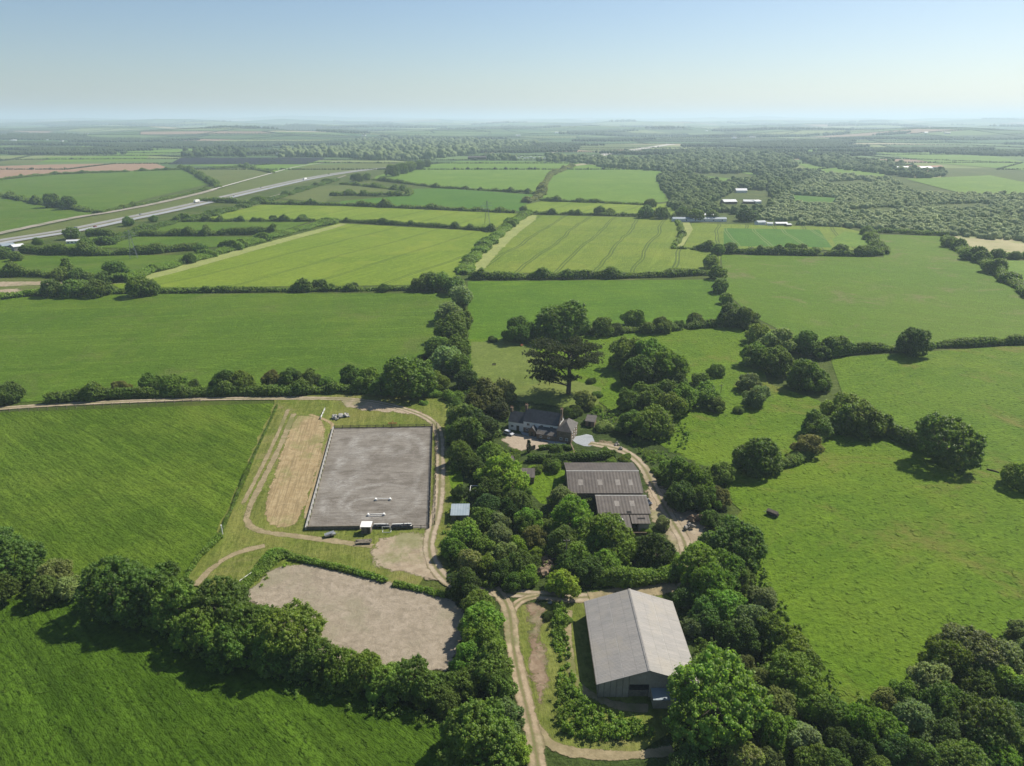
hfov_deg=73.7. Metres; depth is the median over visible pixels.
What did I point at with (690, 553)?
tree
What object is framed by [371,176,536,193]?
hedge
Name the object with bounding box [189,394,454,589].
field
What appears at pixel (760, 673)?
tree
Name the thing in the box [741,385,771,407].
tree
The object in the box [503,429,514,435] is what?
parked car
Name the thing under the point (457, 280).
tree
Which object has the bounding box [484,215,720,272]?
field
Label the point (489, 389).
tree
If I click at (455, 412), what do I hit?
tree
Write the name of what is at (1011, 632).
tree
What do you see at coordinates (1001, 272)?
hedge
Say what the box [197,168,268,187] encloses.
field
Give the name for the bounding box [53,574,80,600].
tree
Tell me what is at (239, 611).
tree
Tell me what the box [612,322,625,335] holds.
tree
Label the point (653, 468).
shrub
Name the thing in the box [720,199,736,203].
shed
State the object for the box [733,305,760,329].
tree
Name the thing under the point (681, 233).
hedge
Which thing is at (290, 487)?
field
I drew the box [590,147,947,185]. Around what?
woodland
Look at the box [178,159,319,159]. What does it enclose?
solar panel row
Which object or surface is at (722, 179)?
field
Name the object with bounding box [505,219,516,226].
tree
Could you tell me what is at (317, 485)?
fence
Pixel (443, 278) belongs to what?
tree
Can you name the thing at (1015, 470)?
tree
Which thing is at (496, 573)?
tree
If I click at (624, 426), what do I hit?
tree
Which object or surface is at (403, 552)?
gravel yard
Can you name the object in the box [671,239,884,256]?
hedge
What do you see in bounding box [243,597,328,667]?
tree
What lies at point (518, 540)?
tree
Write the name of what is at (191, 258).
tree
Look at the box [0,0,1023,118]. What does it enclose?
sky
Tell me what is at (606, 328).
tree
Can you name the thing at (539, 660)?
dirt patch
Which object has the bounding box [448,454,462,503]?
field
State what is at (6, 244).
shed
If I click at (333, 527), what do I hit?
fence
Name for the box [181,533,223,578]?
hedge
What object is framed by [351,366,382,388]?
tree
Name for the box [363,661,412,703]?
tree
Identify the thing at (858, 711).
tree
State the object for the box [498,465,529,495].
tree
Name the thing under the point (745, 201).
shed
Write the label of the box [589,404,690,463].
undergrowth
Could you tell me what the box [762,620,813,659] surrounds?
tree
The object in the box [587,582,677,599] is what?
farm track
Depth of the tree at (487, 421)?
249.18 m
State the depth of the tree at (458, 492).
211.31 m
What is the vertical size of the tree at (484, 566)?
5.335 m
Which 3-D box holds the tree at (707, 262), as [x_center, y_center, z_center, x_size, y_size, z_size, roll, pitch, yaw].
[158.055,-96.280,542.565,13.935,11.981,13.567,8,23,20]
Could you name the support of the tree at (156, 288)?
on the field at (54, 344)
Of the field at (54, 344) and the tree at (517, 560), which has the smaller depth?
the tree at (517, 560)
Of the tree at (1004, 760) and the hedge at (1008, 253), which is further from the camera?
the hedge at (1008, 253)
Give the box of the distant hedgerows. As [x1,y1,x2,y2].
[0,118,1023,169]
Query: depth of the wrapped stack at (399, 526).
196.10 m
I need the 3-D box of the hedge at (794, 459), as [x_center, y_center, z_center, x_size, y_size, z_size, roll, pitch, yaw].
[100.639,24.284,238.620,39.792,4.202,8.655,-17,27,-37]
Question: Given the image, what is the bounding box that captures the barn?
[584,588,699,696]
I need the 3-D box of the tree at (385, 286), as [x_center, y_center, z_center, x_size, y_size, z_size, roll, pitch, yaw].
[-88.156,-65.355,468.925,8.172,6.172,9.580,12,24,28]
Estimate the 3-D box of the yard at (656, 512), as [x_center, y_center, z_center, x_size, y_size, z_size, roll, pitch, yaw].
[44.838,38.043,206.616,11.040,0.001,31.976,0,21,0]
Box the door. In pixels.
[629,690,647,695]
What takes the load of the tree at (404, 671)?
on the woodland floor
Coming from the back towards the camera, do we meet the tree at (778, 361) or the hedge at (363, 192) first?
the hedge at (363, 192)
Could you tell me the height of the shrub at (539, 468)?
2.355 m
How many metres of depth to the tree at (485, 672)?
140.81 m
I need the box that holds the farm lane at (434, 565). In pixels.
[0,396,588,602]
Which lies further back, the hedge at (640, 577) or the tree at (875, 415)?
the tree at (875, 415)
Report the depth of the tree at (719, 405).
274.06 m
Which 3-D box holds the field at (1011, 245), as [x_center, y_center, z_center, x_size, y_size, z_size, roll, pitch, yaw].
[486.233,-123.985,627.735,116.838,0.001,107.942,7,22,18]
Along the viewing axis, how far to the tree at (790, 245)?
598.07 m
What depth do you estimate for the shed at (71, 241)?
649.43 m
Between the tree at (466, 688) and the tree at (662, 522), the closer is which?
the tree at (466, 688)
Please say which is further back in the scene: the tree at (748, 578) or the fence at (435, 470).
the fence at (435, 470)
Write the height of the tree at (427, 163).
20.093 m
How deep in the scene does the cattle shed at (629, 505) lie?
200.73 m
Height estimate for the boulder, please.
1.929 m
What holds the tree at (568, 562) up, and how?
on the woodland floor
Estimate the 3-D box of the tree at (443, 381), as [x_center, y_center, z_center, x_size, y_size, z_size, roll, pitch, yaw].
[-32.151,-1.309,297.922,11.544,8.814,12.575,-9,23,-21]
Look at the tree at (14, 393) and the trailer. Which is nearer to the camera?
the trailer
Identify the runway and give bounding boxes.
[592,144,673,155]
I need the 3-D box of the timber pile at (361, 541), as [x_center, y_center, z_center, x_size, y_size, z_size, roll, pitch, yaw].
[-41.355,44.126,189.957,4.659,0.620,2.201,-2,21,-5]
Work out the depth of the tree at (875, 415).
250.41 m
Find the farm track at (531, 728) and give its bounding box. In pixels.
[488,586,546,765]
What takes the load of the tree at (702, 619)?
on the woodland floor
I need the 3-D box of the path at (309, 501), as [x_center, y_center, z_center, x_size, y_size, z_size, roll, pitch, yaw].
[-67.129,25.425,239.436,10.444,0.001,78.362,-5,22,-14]
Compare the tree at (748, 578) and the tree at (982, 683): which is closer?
the tree at (982, 683)
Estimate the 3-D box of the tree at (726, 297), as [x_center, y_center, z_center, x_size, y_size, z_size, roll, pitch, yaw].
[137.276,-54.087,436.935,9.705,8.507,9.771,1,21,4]
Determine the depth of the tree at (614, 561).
175.85 m
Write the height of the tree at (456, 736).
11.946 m
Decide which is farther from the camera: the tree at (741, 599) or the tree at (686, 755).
the tree at (741, 599)
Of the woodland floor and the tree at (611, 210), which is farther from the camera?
the tree at (611, 210)
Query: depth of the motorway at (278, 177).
1143.50 m
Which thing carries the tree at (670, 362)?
on the field at (778, 417)
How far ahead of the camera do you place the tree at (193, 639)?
148.70 m
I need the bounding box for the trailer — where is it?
[324,530,335,537]
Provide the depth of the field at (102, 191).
1229.30 m
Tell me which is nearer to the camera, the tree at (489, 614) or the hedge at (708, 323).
the tree at (489, 614)
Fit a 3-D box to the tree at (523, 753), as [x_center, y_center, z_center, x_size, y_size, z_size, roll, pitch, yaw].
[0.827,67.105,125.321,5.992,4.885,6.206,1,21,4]
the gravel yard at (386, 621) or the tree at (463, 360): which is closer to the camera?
the gravel yard at (386, 621)
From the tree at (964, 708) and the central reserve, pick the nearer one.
the tree at (964, 708)
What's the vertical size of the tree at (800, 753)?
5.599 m
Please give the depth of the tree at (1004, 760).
121.25 m
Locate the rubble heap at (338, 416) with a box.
[331,412,349,419]
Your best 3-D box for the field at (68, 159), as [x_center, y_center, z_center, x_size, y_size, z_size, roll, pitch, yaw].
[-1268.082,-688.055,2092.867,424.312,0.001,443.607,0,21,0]
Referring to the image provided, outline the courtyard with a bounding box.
[501,433,551,450]
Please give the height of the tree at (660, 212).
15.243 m
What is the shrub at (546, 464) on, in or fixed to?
on the woodland floor
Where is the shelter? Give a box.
[360,521,372,533]
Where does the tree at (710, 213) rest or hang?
on the ground at (822, 362)
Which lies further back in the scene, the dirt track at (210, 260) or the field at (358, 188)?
the field at (358, 188)
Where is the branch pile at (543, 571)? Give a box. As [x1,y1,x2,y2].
[537,551,555,576]
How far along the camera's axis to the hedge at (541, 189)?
1124.41 m
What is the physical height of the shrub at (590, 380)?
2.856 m
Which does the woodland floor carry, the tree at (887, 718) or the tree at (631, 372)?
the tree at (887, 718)
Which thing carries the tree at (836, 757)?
on the woodland floor
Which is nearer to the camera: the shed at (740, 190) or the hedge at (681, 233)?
the hedge at (681, 233)
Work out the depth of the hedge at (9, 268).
511.21 m
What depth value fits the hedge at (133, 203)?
975.23 m
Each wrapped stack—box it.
[372,523,389,528]
[391,523,412,529]
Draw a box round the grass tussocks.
[3,417,1018,761]
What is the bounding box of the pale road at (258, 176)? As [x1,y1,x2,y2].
[211,161,336,189]
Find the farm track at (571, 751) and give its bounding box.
[539,724,674,760]
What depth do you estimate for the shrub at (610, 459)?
234.92 m
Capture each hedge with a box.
[0,167,181,179]
[0,190,100,212]
[0,257,116,283]
[0,287,112,299]
[17,240,200,255]
[42,377,404,403]
[84,223,276,236]
[91,177,340,244]
[98,186,209,212]
[109,217,339,282]
[112,277,456,293]
[169,214,495,231]
[177,164,221,187]
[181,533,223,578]
[199,197,515,212]
[212,162,274,172]
[218,404,277,533]
[224,548,284,591]
[277,547,388,582]
[329,189,410,195]
[339,181,413,194]
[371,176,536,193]
[391,580,447,598]
[454,209,532,274]
[468,266,709,279]
[520,163,575,202]
[526,449,617,462]
[531,208,686,246]
[531,318,728,339]
[538,195,643,204]
[538,443,571,450]
[595,564,680,588]
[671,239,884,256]
[771,432,825,469]
[814,334,1023,357]
[822,402,940,450]
[859,226,890,253]
[867,225,949,235]
[940,234,1023,296]
[1000,251,1023,258]
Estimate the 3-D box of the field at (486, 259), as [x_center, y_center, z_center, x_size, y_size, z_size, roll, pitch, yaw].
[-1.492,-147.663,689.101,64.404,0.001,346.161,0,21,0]
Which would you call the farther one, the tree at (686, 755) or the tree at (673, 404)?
the tree at (673, 404)
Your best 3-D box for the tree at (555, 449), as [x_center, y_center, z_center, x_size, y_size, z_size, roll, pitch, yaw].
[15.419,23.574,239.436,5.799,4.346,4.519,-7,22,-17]
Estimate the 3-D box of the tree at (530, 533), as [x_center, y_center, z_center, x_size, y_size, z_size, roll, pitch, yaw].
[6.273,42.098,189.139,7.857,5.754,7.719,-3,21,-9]
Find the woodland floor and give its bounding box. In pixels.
[382,305,858,765]
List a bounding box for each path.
[194,544,264,585]
[241,409,289,504]
[243,413,374,547]
[304,414,333,513]
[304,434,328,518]
[563,610,647,712]
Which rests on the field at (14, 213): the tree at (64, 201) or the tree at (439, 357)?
the tree at (64, 201)
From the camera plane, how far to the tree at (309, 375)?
296.21 m
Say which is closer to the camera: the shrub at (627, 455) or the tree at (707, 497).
the tree at (707, 497)
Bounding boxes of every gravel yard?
[249,564,463,671]
[370,532,440,579]
[665,510,707,551]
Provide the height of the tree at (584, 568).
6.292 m
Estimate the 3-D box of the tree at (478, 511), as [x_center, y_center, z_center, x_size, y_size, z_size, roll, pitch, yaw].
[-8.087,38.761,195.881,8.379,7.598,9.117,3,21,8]
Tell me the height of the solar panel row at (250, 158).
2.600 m
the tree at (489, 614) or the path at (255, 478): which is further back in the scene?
the path at (255, 478)
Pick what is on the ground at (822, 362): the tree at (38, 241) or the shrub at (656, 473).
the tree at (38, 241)
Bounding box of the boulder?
[684,522,694,529]
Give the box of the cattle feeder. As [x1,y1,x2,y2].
[764,508,778,517]
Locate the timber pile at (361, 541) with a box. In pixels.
[355,539,371,544]
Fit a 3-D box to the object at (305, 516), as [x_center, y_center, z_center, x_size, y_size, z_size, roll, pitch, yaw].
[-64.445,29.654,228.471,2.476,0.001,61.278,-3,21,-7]
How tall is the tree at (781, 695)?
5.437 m
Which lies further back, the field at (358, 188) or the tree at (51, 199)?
the field at (358, 188)
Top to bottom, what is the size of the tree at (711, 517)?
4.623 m
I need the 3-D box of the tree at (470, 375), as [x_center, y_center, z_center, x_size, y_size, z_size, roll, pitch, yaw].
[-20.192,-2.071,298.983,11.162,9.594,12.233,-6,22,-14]
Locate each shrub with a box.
[419,400,428,405]
[424,388,442,397]
[442,389,463,402]
[452,399,462,410]
[488,335,497,342]
[525,487,532,494]
[531,464,543,473]
[541,610,554,621]
[542,458,561,473]
[552,602,566,611]
[560,616,572,624]
[586,377,595,383]
[590,404,602,409]
[591,391,603,397]
[595,419,613,432]
[606,456,615,461]
[618,456,629,461]
[622,453,630,459]
[640,528,652,533]
[643,450,656,458]
[650,467,658,472]
[654,469,662,477]
[732,406,743,413]
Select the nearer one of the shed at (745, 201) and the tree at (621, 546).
the tree at (621, 546)
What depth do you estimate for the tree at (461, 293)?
434.68 m
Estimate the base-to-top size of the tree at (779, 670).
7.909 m
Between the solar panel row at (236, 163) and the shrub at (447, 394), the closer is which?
the shrub at (447, 394)
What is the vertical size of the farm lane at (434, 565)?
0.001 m
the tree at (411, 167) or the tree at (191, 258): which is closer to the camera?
the tree at (191, 258)
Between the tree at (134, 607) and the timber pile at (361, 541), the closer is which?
the tree at (134, 607)
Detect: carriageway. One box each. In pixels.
[0,168,374,240]
[0,169,372,243]
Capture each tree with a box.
[0,246,11,258]
[0,380,26,404]
[0,526,13,534]
[0,532,47,594]
[0,572,22,603]
[7,251,23,260]
[24,574,62,608]
[31,237,43,244]
[33,557,73,583]
[38,278,61,297]
[41,192,59,207]
[49,266,68,281]
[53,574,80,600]
[59,195,76,209]
[59,278,88,296]
[61,227,80,238]
[67,267,83,279]
[72,554,150,623]
[75,236,95,245]
[82,279,113,298]
[94,271,111,282]
[101,260,130,274]
[110,380,132,391]
[111,559,194,627]
[122,216,134,226]
[125,275,152,296]
[138,372,161,387]
[141,278,161,294]
[142,579,200,637]
[148,215,158,221]
[157,373,188,390]
[167,604,220,658]
[183,252,196,263]
[187,379,200,387]
[189,575,250,633]
[192,243,208,252]
[201,622,256,674]
[208,369,234,385]
[216,601,281,657]
[229,369,256,390]
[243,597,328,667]
[249,638,289,677]
[260,369,279,384]
[278,367,301,384]
[281,641,322,680]
[294,636,340,683]
[295,367,320,386]
[312,279,327,287]
[317,375,336,385]
[321,646,363,693]
[339,364,360,384]
[343,650,383,693]
[350,172,362,181]
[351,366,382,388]
[362,173,370,179]
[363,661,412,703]
[367,379,387,395]
[377,356,438,398]
[378,283,390,292]
[383,652,430,701]
[384,164,399,176]
[395,162,408,173]
[405,161,416,171]
[410,277,427,291]
[410,669,449,710]
[415,160,424,169]
[419,270,441,290]
[422,159,430,166]
[423,336,454,356]
[427,370,449,389]
[428,270,451,289]
[428,345,460,372]
[428,684,460,718]
[432,311,467,338]
[433,301,462,320]
[433,694,520,765]
[440,536,467,558]
[443,275,466,293]
[443,667,479,702]
[445,353,472,378]
[445,403,482,428]
[445,422,465,442]
[445,440,475,468]
[446,333,471,355]
[446,417,486,446]
[446,516,482,544]
[446,566,481,601]
[448,640,483,672]
[449,284,473,304]
[449,484,468,498]
[453,369,477,390]
[455,310,473,329]
[456,600,505,641]
[457,548,481,571]
[460,588,495,622]
[461,455,485,476]
[461,621,506,668]
[463,392,485,413]
[465,408,499,442]
[466,638,515,691]
[468,376,506,409]
[469,474,480,487]
[469,476,506,501]
[470,506,496,532]
[470,518,484,535]
[472,534,496,555]
[473,452,521,488]
[474,493,500,514]
[476,441,503,461]
[476,552,496,577]
[482,422,500,435]
[483,668,518,700]
[484,397,509,419]
[484,521,512,546]
[485,511,511,528]
[485,559,515,583]
[489,541,516,559]
[493,377,517,401]
[494,696,525,733]
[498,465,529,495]
[498,497,519,522]
[500,315,534,342]
[500,571,523,592]
[503,488,532,511]
[503,733,532,765]
[504,549,540,575]
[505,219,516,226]
[508,534,527,550]
[513,507,543,526]
[513,514,536,532]
[517,564,539,588]
[519,206,526,210]
[521,524,547,546]
[522,336,604,394]
[526,440,530,452]
[528,546,543,559]
[532,299,591,341]
[544,568,581,597]
[545,524,578,557]
[546,484,576,505]
[547,445,563,453]
[548,494,594,536]
[555,548,579,573]
[563,407,575,418]
[563,540,595,563]
[570,555,610,585]
[571,517,610,548]
[572,405,583,416]
[573,389,596,408]
[581,532,608,555]
[582,497,595,509]
[584,512,635,557]
[591,317,614,336]
[593,205,605,212]
[593,548,621,569]
[603,532,640,565]
[605,208,615,213]
[607,336,639,366]
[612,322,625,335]
[615,409,643,433]
[616,387,641,410]
[618,354,657,385]
[620,309,645,326]
[629,403,676,438]
[630,381,665,406]
[632,337,666,371]
[633,532,676,567]
[634,536,645,546]
[637,205,653,217]
[639,321,656,333]
[643,198,656,206]
[645,347,690,382]
[652,316,671,333]
[654,206,670,218]
[654,378,677,392]
[654,391,688,419]
[655,515,669,530]
[658,454,691,486]
[662,642,775,751]
[663,480,700,512]
[665,371,687,385]
[666,743,706,765]
[669,585,695,611]
[670,540,723,587]
[672,381,698,409]
[672,462,715,493]
[673,320,685,327]
[675,206,688,216]
[679,617,705,636]
[686,312,704,324]
[686,562,737,606]
[687,208,704,219]
[687,595,721,633]
[689,484,721,512]
[691,372,709,385]
[695,380,722,407]
[697,513,768,572]
[699,509,724,527]
[699,547,747,590]
[702,587,741,624]
[703,254,719,267]
[705,209,719,216]
[705,364,725,376]
[705,461,735,484]
[706,396,726,411]
[707,265,727,279]
[710,243,725,254]
[711,278,729,293]
[711,485,731,509]
[713,620,740,645]
[717,302,741,327]
[719,292,733,304]
[723,242,737,252]
[724,622,761,656]
[725,740,765,765]
[728,604,773,637]
[731,437,782,477]
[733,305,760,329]
[734,207,759,221]
[734,592,747,606]
[735,372,762,390]
[735,567,756,590]
[735,727,756,749]
[737,654,755,669]
[739,341,768,367]
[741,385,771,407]
[744,323,770,342]
[747,585,777,611]
[747,612,791,656]
[750,667,771,688]
[753,709,798,759]
[754,745,785,765]
[757,327,795,350]
[758,685,801,717]
[759,345,795,376]
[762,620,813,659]
[763,647,821,698]
[784,242,797,254]
[785,720,823,755]
[786,358,825,390]
[790,434,825,454]
[790,674,839,722]
[791,330,820,355]
[792,646,822,672]
[793,742,828,765]
[797,244,808,254]
[800,408,833,437]
[805,368,832,391]
[810,344,834,358]
[812,247,820,253]
[812,694,850,730]
[815,747,852,765]
[819,391,858,415]
[823,723,858,757]
[831,243,848,254]
[841,701,888,746]
[842,398,887,439]
[848,735,876,764]
[858,708,908,753]
[859,750,890,765]
[864,245,875,255]
[870,686,900,709]
[875,731,911,765]
[888,678,920,702]
[891,697,944,743]
[895,327,936,357]
[895,736,951,765]
[906,659,954,698]
[914,410,987,470]
[916,635,978,689]
[918,680,972,726]
[924,713,963,755]
[934,737,994,765]
[935,622,1008,673]
[940,236,955,246]
[941,699,986,727]
[954,689,1023,759]
[958,249,974,259]
[963,661,1000,698]
[963,726,990,754]
[968,635,1023,677]
[968,741,1023,765]
[978,662,1016,695]
[980,259,996,270]
[988,697,1023,728]
[990,248,1006,259]
[998,674,1023,707]
[999,461,1023,492]
[1004,619,1023,641]
[1006,676,1023,702]
[1007,637,1023,662]
[1008,726,1023,763]
[1009,251,1022,259]
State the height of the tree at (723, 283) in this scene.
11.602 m
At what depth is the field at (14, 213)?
860.33 m
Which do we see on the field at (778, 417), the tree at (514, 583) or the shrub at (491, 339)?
the shrub at (491, 339)
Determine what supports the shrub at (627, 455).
on the woodland floor
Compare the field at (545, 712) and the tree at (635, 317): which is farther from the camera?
the tree at (635, 317)
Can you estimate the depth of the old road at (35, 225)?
855.94 m
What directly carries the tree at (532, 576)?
on the woodland floor
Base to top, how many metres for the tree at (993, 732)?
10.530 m
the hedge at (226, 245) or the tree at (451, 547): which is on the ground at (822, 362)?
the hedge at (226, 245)
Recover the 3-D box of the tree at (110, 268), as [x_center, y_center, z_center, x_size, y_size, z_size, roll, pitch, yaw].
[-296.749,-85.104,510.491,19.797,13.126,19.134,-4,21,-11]
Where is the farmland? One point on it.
(466, 122)
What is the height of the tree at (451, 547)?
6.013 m
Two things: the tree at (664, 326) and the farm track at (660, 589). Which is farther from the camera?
the tree at (664, 326)
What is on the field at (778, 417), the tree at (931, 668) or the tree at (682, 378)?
the tree at (682, 378)
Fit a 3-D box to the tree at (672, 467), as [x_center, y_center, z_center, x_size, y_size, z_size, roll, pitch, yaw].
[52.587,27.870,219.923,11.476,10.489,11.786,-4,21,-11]
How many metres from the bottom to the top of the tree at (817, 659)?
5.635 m
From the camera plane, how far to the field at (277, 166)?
1770.76 m
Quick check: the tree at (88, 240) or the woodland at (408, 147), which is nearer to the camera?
the tree at (88, 240)
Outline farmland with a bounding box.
[0,115,1023,167]
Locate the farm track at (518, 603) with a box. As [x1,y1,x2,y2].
[512,593,539,612]
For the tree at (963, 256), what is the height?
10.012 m
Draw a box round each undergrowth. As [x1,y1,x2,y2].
[80,600,441,727]
[255,556,290,586]
[440,510,459,543]
[444,445,675,589]
[445,377,509,473]
[550,600,654,742]
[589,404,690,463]
[674,557,1023,765]
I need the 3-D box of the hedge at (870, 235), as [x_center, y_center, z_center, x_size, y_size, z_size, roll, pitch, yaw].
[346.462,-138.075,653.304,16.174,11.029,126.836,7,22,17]
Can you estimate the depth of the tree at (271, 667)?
143.05 m
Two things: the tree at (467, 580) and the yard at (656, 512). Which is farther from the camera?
the yard at (656, 512)
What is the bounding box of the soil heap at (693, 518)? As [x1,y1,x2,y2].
[687,514,702,522]
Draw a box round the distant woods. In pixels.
[0,117,1023,156]
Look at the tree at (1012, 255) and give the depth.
576.31 m
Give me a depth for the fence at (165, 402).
280.01 m
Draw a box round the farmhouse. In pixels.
[508,403,577,443]
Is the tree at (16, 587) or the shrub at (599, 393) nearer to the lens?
the tree at (16, 587)
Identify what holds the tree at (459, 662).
on the woodland floor
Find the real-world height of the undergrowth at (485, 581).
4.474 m
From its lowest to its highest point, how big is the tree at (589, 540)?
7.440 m
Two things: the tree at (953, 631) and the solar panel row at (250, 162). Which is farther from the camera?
the solar panel row at (250, 162)
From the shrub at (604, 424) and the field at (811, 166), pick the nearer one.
the shrub at (604, 424)
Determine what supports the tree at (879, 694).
on the woodland floor
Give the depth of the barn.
145.92 m
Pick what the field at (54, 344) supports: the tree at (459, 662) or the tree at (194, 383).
the tree at (194, 383)
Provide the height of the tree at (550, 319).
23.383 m
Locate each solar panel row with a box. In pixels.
[169,163,306,163]
[171,162,310,162]
[174,161,313,161]
[176,160,316,160]
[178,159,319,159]
[179,158,321,158]
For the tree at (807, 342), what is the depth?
340.19 m
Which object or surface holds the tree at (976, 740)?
on the woodland floor
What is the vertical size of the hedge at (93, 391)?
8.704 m
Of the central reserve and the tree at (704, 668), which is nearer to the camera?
the tree at (704, 668)
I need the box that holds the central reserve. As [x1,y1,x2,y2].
[0,170,358,241]
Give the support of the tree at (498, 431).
on the woodland floor
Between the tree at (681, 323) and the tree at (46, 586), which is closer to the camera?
the tree at (46, 586)
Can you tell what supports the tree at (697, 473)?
on the woodland floor
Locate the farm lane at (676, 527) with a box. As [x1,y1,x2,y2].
[588,441,690,586]
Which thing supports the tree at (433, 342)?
on the woodland floor
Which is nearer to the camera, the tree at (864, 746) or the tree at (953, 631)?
the tree at (864, 746)
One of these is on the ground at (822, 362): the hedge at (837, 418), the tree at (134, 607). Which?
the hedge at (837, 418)
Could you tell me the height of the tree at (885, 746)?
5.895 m
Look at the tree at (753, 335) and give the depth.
356.85 m
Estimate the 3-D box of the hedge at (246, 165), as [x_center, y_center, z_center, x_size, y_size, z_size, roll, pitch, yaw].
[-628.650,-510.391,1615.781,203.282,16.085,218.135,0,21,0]
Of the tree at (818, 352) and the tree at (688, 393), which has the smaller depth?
the tree at (688, 393)
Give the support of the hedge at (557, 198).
on the ground at (822, 362)
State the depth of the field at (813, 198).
1020.04 m
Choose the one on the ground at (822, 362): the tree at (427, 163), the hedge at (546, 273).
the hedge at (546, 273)
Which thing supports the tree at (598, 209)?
on the field at (559, 207)
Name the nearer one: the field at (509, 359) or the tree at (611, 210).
the field at (509, 359)
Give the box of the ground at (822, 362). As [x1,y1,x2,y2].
[0,168,1023,719]
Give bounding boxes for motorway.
[1,168,376,242]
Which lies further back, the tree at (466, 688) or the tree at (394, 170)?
the tree at (394, 170)
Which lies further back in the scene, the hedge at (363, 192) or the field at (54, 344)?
the hedge at (363, 192)
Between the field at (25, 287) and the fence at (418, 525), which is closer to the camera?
the fence at (418, 525)
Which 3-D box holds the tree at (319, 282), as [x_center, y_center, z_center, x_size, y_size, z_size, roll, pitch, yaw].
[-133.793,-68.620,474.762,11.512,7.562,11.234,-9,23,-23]
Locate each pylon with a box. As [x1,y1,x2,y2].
[123,231,137,258]
[484,200,490,223]
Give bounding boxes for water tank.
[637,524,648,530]
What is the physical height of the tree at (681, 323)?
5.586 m
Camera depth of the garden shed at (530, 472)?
222.31 m
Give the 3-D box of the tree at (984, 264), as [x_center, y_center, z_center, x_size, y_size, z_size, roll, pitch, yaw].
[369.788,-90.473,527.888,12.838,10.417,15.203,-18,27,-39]
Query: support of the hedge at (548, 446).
on the ground at (822, 362)
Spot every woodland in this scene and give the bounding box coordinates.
[181,144,249,156]
[271,131,544,159]
[487,152,733,172]
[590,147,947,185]
[656,169,794,214]
[755,170,1023,241]
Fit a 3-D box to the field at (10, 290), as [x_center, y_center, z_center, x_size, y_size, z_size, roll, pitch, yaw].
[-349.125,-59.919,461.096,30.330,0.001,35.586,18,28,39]
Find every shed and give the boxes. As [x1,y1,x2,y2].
[0,242,13,247]
[9,243,23,250]
[66,239,79,243]
[450,504,469,520]
[468,156,485,158]
[519,468,534,483]
[564,462,643,503]
[585,414,596,426]
[595,495,650,523]
[612,515,650,537]
[651,688,679,707]
[671,217,726,221]
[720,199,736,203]
[734,188,747,192]
[742,199,754,203]
[754,220,765,224]
[774,222,787,225]
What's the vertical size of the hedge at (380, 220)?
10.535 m
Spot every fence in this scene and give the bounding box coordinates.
[5,400,200,411]
[305,426,333,529]
[306,525,359,529]
[334,424,432,427]
[404,525,429,527]
[428,423,432,527]
[434,423,436,523]
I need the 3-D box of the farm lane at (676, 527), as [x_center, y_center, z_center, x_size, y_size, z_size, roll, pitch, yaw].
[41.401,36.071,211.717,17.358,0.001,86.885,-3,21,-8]
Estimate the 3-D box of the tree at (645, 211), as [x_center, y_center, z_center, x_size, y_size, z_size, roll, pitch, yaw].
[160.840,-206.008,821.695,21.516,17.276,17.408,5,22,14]
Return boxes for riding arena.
[308,427,431,529]
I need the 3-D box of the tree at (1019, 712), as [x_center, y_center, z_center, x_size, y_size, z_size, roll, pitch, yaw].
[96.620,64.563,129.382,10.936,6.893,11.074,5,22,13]
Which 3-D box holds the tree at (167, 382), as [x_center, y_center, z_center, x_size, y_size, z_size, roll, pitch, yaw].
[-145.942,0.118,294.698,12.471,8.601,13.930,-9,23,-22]
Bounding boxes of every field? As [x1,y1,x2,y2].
[0,159,46,163]
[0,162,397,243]
[0,163,164,177]
[0,170,207,209]
[0,197,94,233]
[0,255,182,273]
[0,278,95,295]
[0,281,61,286]
[0,289,21,292]
[0,293,465,401]
[0,403,273,597]
[0,597,455,765]
[38,155,147,161]
[65,237,253,247]
[80,146,192,154]
[113,223,491,287]
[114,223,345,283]
[154,221,309,230]
[184,161,329,171]
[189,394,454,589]
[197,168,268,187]
[212,204,516,227]
[264,416,324,527]
[283,185,348,201]
[338,184,404,194]
[340,188,532,210]
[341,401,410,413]
[375,161,578,191]
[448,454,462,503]
[468,280,725,338]
[468,325,838,509]
[471,342,600,410]
[473,215,536,271]
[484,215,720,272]
[516,591,678,751]
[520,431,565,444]
[526,201,675,213]
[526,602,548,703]
[527,464,564,503]
[543,164,667,202]
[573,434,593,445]
[580,144,663,150]
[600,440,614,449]
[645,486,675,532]
[677,222,692,245]
[684,223,858,249]
[708,176,730,180]
[721,235,1023,345]
[724,228,831,247]
[737,345,1023,765]
[794,195,834,202]
[800,164,883,175]
[832,231,868,246]
[871,151,1023,169]
[908,175,1023,193]
[955,236,1023,252]
[1008,260,1023,279]
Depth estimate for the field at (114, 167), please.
1697.16 m
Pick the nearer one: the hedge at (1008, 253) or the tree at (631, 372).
the tree at (631, 372)
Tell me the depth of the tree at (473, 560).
176.09 m
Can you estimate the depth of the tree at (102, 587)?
158.22 m
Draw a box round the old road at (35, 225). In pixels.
[0,189,216,233]

